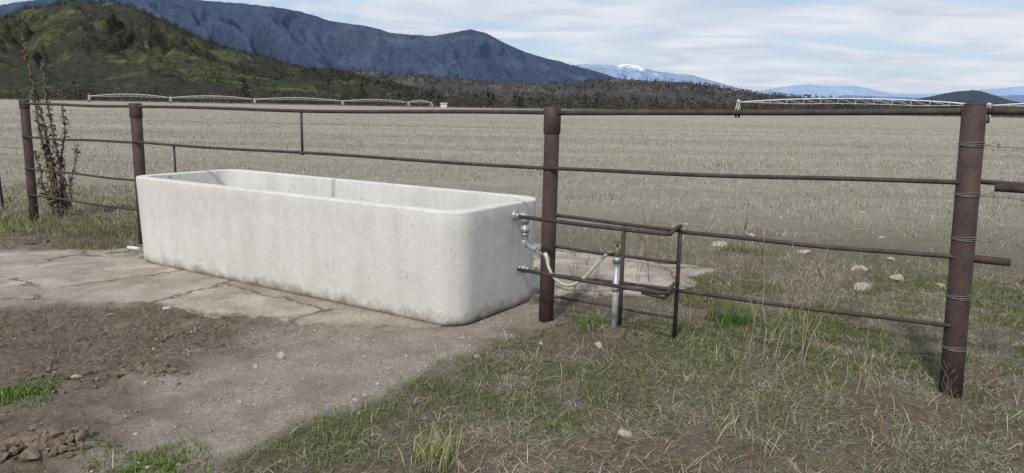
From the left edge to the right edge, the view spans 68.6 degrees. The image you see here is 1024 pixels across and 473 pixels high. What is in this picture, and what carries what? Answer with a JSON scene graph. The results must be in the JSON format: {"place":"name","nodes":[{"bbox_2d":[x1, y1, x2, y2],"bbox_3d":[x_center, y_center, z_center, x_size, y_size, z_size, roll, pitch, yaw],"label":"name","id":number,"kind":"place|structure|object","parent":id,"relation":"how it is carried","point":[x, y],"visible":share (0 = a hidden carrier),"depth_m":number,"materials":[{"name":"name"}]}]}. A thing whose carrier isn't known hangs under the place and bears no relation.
{"place":"outdoors","nodes":[
{"label":"outdoors","id":0,"kind":"place"},
{"bbox_2d":[0,181,138,250],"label":"verge grass","id":1,"kind":"structure","parent":0,"point":[80,210],"depth_m":9.35,"materials":[{"name":"green plant"}]},
{"bbox_2d":[0,0,473,106],"bbox_3d":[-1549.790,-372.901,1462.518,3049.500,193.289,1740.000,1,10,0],"label":"hillside","id":2,"kind":"structure","parent":0,"point":[129,70],"depth_m":982.14,"materials":[{"name":"green plant"}]},
{"bbox_2d":[0,0,475,104],"bbox_3d":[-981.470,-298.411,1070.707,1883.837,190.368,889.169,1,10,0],"label":"hillside shrubs","id":3,"kind":"object","parent":2,"relation":"on","point":[363,78],"visible":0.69,"depth_m":1141.53,"materials":[{"name":"green plant"}]},
{"bbox_2d":[0,0,618,83],"bbox_3d":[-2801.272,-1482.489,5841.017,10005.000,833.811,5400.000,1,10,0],"label":"blue mountain","id":4,"kind":"structure","parent":0,"point":[376,48],"depth_m":5025.22,"materials":[{"name":"blue stone"}]},
{"bbox_2d":[4,0,622,81],"bbox_3d":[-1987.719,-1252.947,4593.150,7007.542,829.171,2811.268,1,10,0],"label":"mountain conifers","id":5,"kind":"object","parent":4,"relation":"on","point":[404,50],"visible":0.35,"depth_m":4995.76,"materials":[{"name":"green plant"}]},
{"bbox_2d":[0,98,1023,472],"bbox_3d":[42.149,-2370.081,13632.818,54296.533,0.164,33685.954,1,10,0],"label":"ground","id":6,"kind":"structure","parent":0,"point":[98,410],"depth_m":5.01,"materials":[{"name":"soil"}]},
{"bbox_2d":[0,370,69,409],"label":"grass tuft","id":7,"kind":"object","parent":6,"relation":"on","point":[7,395],"visible":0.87,"depth_m":3.89,"materials":[{"name":"green plant"}]},
{"bbox_2d":[22,208,66,237],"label":"dry weed","id":8,"kind":"object","parent":6,"relation":"on","point":[59,223],"visible":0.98,"depth_m":8.03,"materials":[{"name":"plant"}]},
{"bbox_2d":[19,37,81,215],"bbox_3d":[-5.777,-1.345,9.421,0.784,2.226,0.298,1,10,0],"label":"tall dry mullein","id":9,"kind":"object","parent":6,"relation":"on","point":[50,164],"visible":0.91,"depth_m":9.44,"materials":[{"name":"brown plant"}]},
{"bbox_2d":[65,197,98,237],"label":"dry weed","id":10,"kind":"object","parent":6,"relation":"on","point":[83,223],"visible":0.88,"depth_m":8.09,"materials":[{"name":"green plant"}]},
{"bbox_2d":[65,212,113,246],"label":"dry weed","id":11,"kind":"object","parent":6,"relation":"on","point":[102,237],"visible":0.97,"depth_m":7.71,"materials":[{"name":"green plant"}]},
{"bbox_2d":[78,435,213,472],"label":"grass tuft","id":12,"kind":"object","parent":6,"relation":"on","point":[141,458],"visible":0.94,"depth_m":3.14,"materials":[{"name":"green plant"}]},
{"bbox_2d":[88,94,433,106],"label":"irrigation pivot","id":13,"kind":"object","parent":6,"relation":"on","point":[170,100],"visible":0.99,"depth_m":345.02,"materials":[{"name":"metal"}]},
{"bbox_2d":[0,298,563,471],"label":"gravel stones","id":14,"kind":"object","parent":6,"relation":"on","point":[249,388],"visible":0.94,"depth_m":4.14,"materials":[{"name":"grey gravel"}]},
{"bbox_2d":[0,232,683,471],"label":"dirt clods","id":15,"kind":"object","parent":6,"relation":"on","point":[31,444],"visible":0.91,"depth_m":3.21,"materials":[{"name":"soil"}]},
{"bbox_2d":[0,243,715,328],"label":"concrete pad","id":16,"kind":"object","parent":6,"relation":"on","point":[122,276],"visible":0.3,"depth_m":6.12,"materials":[{"name":"grey concrete"}]},
{"bbox_2d":[127,169,535,325],"bbox_3d":[-1.666,-0.032,6.428,3.825,0.809,1.175,7,12,32],"label":"concrete water trough","id":17,"kind":"object","parent":16,"relation":"on","point":[445,256],"visible":1,"depth_m":5.68,"materials":[{"name":"grey concrete"}]},
{"bbox_2d":[512,210,607,286],"bbox_3d":[0.255,0.097,5.249,0.235,0.484,0.939,-7,13,-38],"label":"water supply pipe","id":18,"kind":"object","parent":17,"relation":"attached to","point":[525,231],"visible":0.91,"depth_m":5.34,"materials":[{"name":"metal"}]},
{"bbox_2d":[633,187,664,281],"bbox_3d":[1.174,-0.003,6.530,0.304,0.847,0.167,-4,11,-25],"label":"dry weed","id":19,"kind":"object","parent":16,"relation":"on","point":[645,239],"visible":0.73,"depth_m":6.51,"materials":[{"name":"beige plant"}]},
{"bbox_2d":[401,420,474,472],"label":"grass tuft","id":20,"kind":"object","parent":6,"relation":"on","point":[433,452],"visible":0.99,"depth_m":3.21,"materials":[{"name":"green plant"}]},
{"bbox_2d":[440,103,447,107],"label":"farm shed","id":21,"kind":"structure","parent":6,"relation":"on","point":[443,105],"depth_m":392.77,"materials":[{"name":"white metal"}]},
{"bbox_2d":[15,78,885,109],"bbox_3d":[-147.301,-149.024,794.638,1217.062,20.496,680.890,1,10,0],"label":"distant conifers","id":22,"kind":"object","parent":6,"relation":"on","point":[487,95],"visible":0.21,"depth_m":601.31,"materials":[{"name":"green plant"}]},
{"bbox_2d":[70,173,944,437],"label":"field stones","id":23,"kind":"object","parent":6,"relation":"on","point":[283,355],"visible":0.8,"depth_m":6.43,"materials":[{"name":"grey stone"}]},
{"bbox_2d":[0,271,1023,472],"bbox_3d":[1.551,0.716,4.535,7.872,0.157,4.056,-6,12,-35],"label":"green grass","id":24,"kind":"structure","parent":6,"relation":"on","point":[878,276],"depth_m":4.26,"materials":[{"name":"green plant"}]},
{"bbox_2d":[0,241,1023,472],"bbox_3d":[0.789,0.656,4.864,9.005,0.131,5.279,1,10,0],"label":"dry grass","id":25,"kind":"structure","parent":6,"relation":"on","point":[670,367],"depth_m":4.22,"materials":[{"name":"plant"}]},
{"bbox_2d":[0,108,1023,297],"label":"field stubble","id":26,"kind":"object","parent":6,"relation":"on","point":[663,156],"visible":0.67,"depth_m":20.11,"materials":[{"name":"beige plant"}]},
{"bbox_2d":[0,86,1023,117],"bbox_3d":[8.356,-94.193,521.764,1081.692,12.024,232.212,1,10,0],"label":"distant treeline","id":27,"kind":"object","parent":6,"relation":"on","point":[451,102],"visible":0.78,"depth_m":467.42,"materials":[{"name":"green plant"}]},
{"bbox_2d":[0,121,1023,359],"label":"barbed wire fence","id":28,"kind":"object","parent":6,"relation":"on","point":[2,203],"visible":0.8,"depth_m":3.90,"materials":[{"name":"metal"}]},
{"bbox_2d":[18,99,1023,397],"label":"pipe rail fence","id":29,"kind":"object","parent":6,"relation":"on","point":[962,257],"visible":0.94,"depth_m":4.41,"materials":[{"name":"metal"}]},
{"bbox_2d":[567,239,603,309],"bbox_3d":[0.537,0.283,5.681,0.321,0.561,0.222,6,11,25],"label":"dry weed","id":30,"kind":"object","parent":6,"relation":"on","point":[588,277],"visible":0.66,"depth_m":5.68,"materials":[{"name":"beige plant"}]},
{"bbox_2d":[570,311,610,331],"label":"grass tuft","id":31,"kind":"object","parent":6,"relation":"on","point":[586,322],"visible":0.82,"depth_m":5.11,"materials":[{"name":"green plant"}]},
{"bbox_2d":[517,213,682,338],"bbox_3d":[0.598,0.256,4.933,1.081,0.746,0.422,8,12,34],"label":"hydrant guard cage","id":32,"kind":"object","parent":6,"relation":"on","point":[654,291],"visible":0.96,"depth_m":4.81,"materials":[{"name":"metal"}]},
{"bbox_2d":[606,240,620,328],"bbox_3d":[0.665,0.392,4.999,0.106,0.737,0.061,1,10,0],"label":"standpipe hydrant","id":33,"kind":"object","parent":6,"relation":"on","point":[616,251],"visible":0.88,"depth_m":4.96,"materials":[{"name":"metal"}]},
{"bbox_2d":[606,350,653,400],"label":"dry weed","id":34,"kind":"object","parent":6,"relation":"on","point":[649,390],"visible":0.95,"depth_m":3.91,"materials":[{"name":"brown plant"}]},
{"bbox_2d":[689,257,735,327],"bbox_3d":[1.381,0.382,5.126,0.315,0.561,0.268,7,12,32],"label":"dry weed","id":35,"kind":"object","parent":6,"relation":"on","point":[707,297],"visible":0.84,"depth_m":5.13,"materials":[{"name":"beige plant"}]},
{"bbox_2d":[705,304,763,329],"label":"grass tuft","id":36,"kind":"object","parent":6,"relation":"on","point":[729,319],"visible":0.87,"depth_m":5.28,"materials":[{"name":"green plant"}]},
{"bbox_2d":[713,241,778,255],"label":"grass tuft","id":37,"kind":"object","parent":6,"relation":"on","point":[745,250],"visible":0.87,"depth_m":8.02,"materials":[{"name":"beige plant"}]},
{"bbox_2d":[732,207,772,294],"bbox_3d":[1.948,0.125,6.088,0.306,0.774,0.180,-3,11,-24],"label":"dry weed","id":38,"kind":"object","parent":6,"relation":"on","point":[750,254],"visible":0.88,"depth_m":6.12,"materials":[{"name":"beige plant"}]},
{"bbox_2d":[716,299,790,362],"bbox_3d":[1.453,0.568,4.484,0.482,0.400,0.151,1,10,0],"label":"dry weed","id":39,"kind":"object","parent":6,"relation":"on","point":[756,334],"visible":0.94,"depth_m":4.47,"materials":[{"name":"brown plant"}]},
{"bbox_2d":[746,239,844,370],"bbox_3d":[1.645,0.374,4.309,0.539,0.839,0.338,1,10,0],"label":"dry weed","id":40,"kind":"object","parent":6,"relation":"on","point":[809,282],"visible":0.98,"depth_m":4.34,"materials":[{"name":"brown plant"}]},
{"bbox_2d":[812,242,881,323],"bbox_3d":[2.383,0.340,5.296,0.629,0.629,0.226,-3,11,-23],"label":"dry weed","id":41,"kind":"object","parent":6,"relation":"on","point":[856,290],"visible":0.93,"depth_m":5.34,"materials":[{"name":"beige plant"}]},
{"bbox_2d":[840,343,874,395],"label":"dry weed","id":42,"kind":"object","parent":6,"relation":"on","point":[860,370],"visible":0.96,"depth_m":3.94,"materials":[{"name":"beige plant"}]},
{"bbox_2d":[735,98,1023,122],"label":"irrigation pivot","id":43,"kind":"object","parent":6,"relation":"on","point":[988,118],"visible":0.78,"depth_m":136.88,"materials":[{"name":"metal"}]},
{"bbox_2d":[937,346,1004,409],"bbox_3d":[2.302,0.718,3.776,0.291,0.362,0.125,3,10,11],"label":"dry weed","id":44,"kind":"object","parent":6,"relation":"on","point":[986,378],"visible":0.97,"depth_m":3.78,"materials":[{"name":"brown plant"}]},
{"bbox_2d":[971,265,1023,349],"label":"dry weed","id":45,"kind":"object","parent":6,"relation":"on","point":[995,290],"visible":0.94,"depth_m":4.84,"materials":[{"name":"brown plant"}]},
{"bbox_2d":[0,0,1023,93],"label":"sky","id":46,"kind":"structure","parent":0,"point":[890,46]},
{"bbox_2d":[574,64,764,93],"bbox_3d":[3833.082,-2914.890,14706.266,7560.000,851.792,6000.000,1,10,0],"label":"snowy range","id":47,"kind":"structure","parent":0,"point":[632,71],"depth_m":14293.19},
{"bbox_2d":[355,71,1007,115],"bbox_3d":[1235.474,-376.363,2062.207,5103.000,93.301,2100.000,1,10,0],"label":"foothills","id":48,"kind":"structure","parent":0,"point":[501,88],"depth_m":1652.60,"materials":[{"name":"green plant"}]},
{"bbox_2d":[341,67,1023,109],"bbox_3d":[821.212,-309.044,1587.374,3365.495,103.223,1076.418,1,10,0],"label":"foothill trees","id":49,"kind":"object","parent":48,"relation":"on","point":[679,100],"visible":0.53,"depth_m":1635.61,"materials":[{"name":"green plant"}]},
{"bbox_2d":[756,84,1023,97],"bbox_3d":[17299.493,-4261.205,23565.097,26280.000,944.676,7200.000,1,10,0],"label":"range","id":50,"kind":"structure","parent":0,"point":[826,91],"depth_m":22992.73,"materials":[{"name":"blue stone"}]},
{"bbox_2d":[834,95,1023,102],"bbox_3d":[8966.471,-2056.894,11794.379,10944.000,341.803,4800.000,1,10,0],"label":"range","id":51,"kind":"structure","parent":0,"point":[1018,98],"depth_m":11502.50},
{"bbox_2d":[904,90,1023,105],"bbox_3d":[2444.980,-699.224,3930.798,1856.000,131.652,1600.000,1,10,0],"label":"wooded hill","id":52,"kind":"structure","parent":0,"point":[971,95],"depth_m":3803.67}
]}

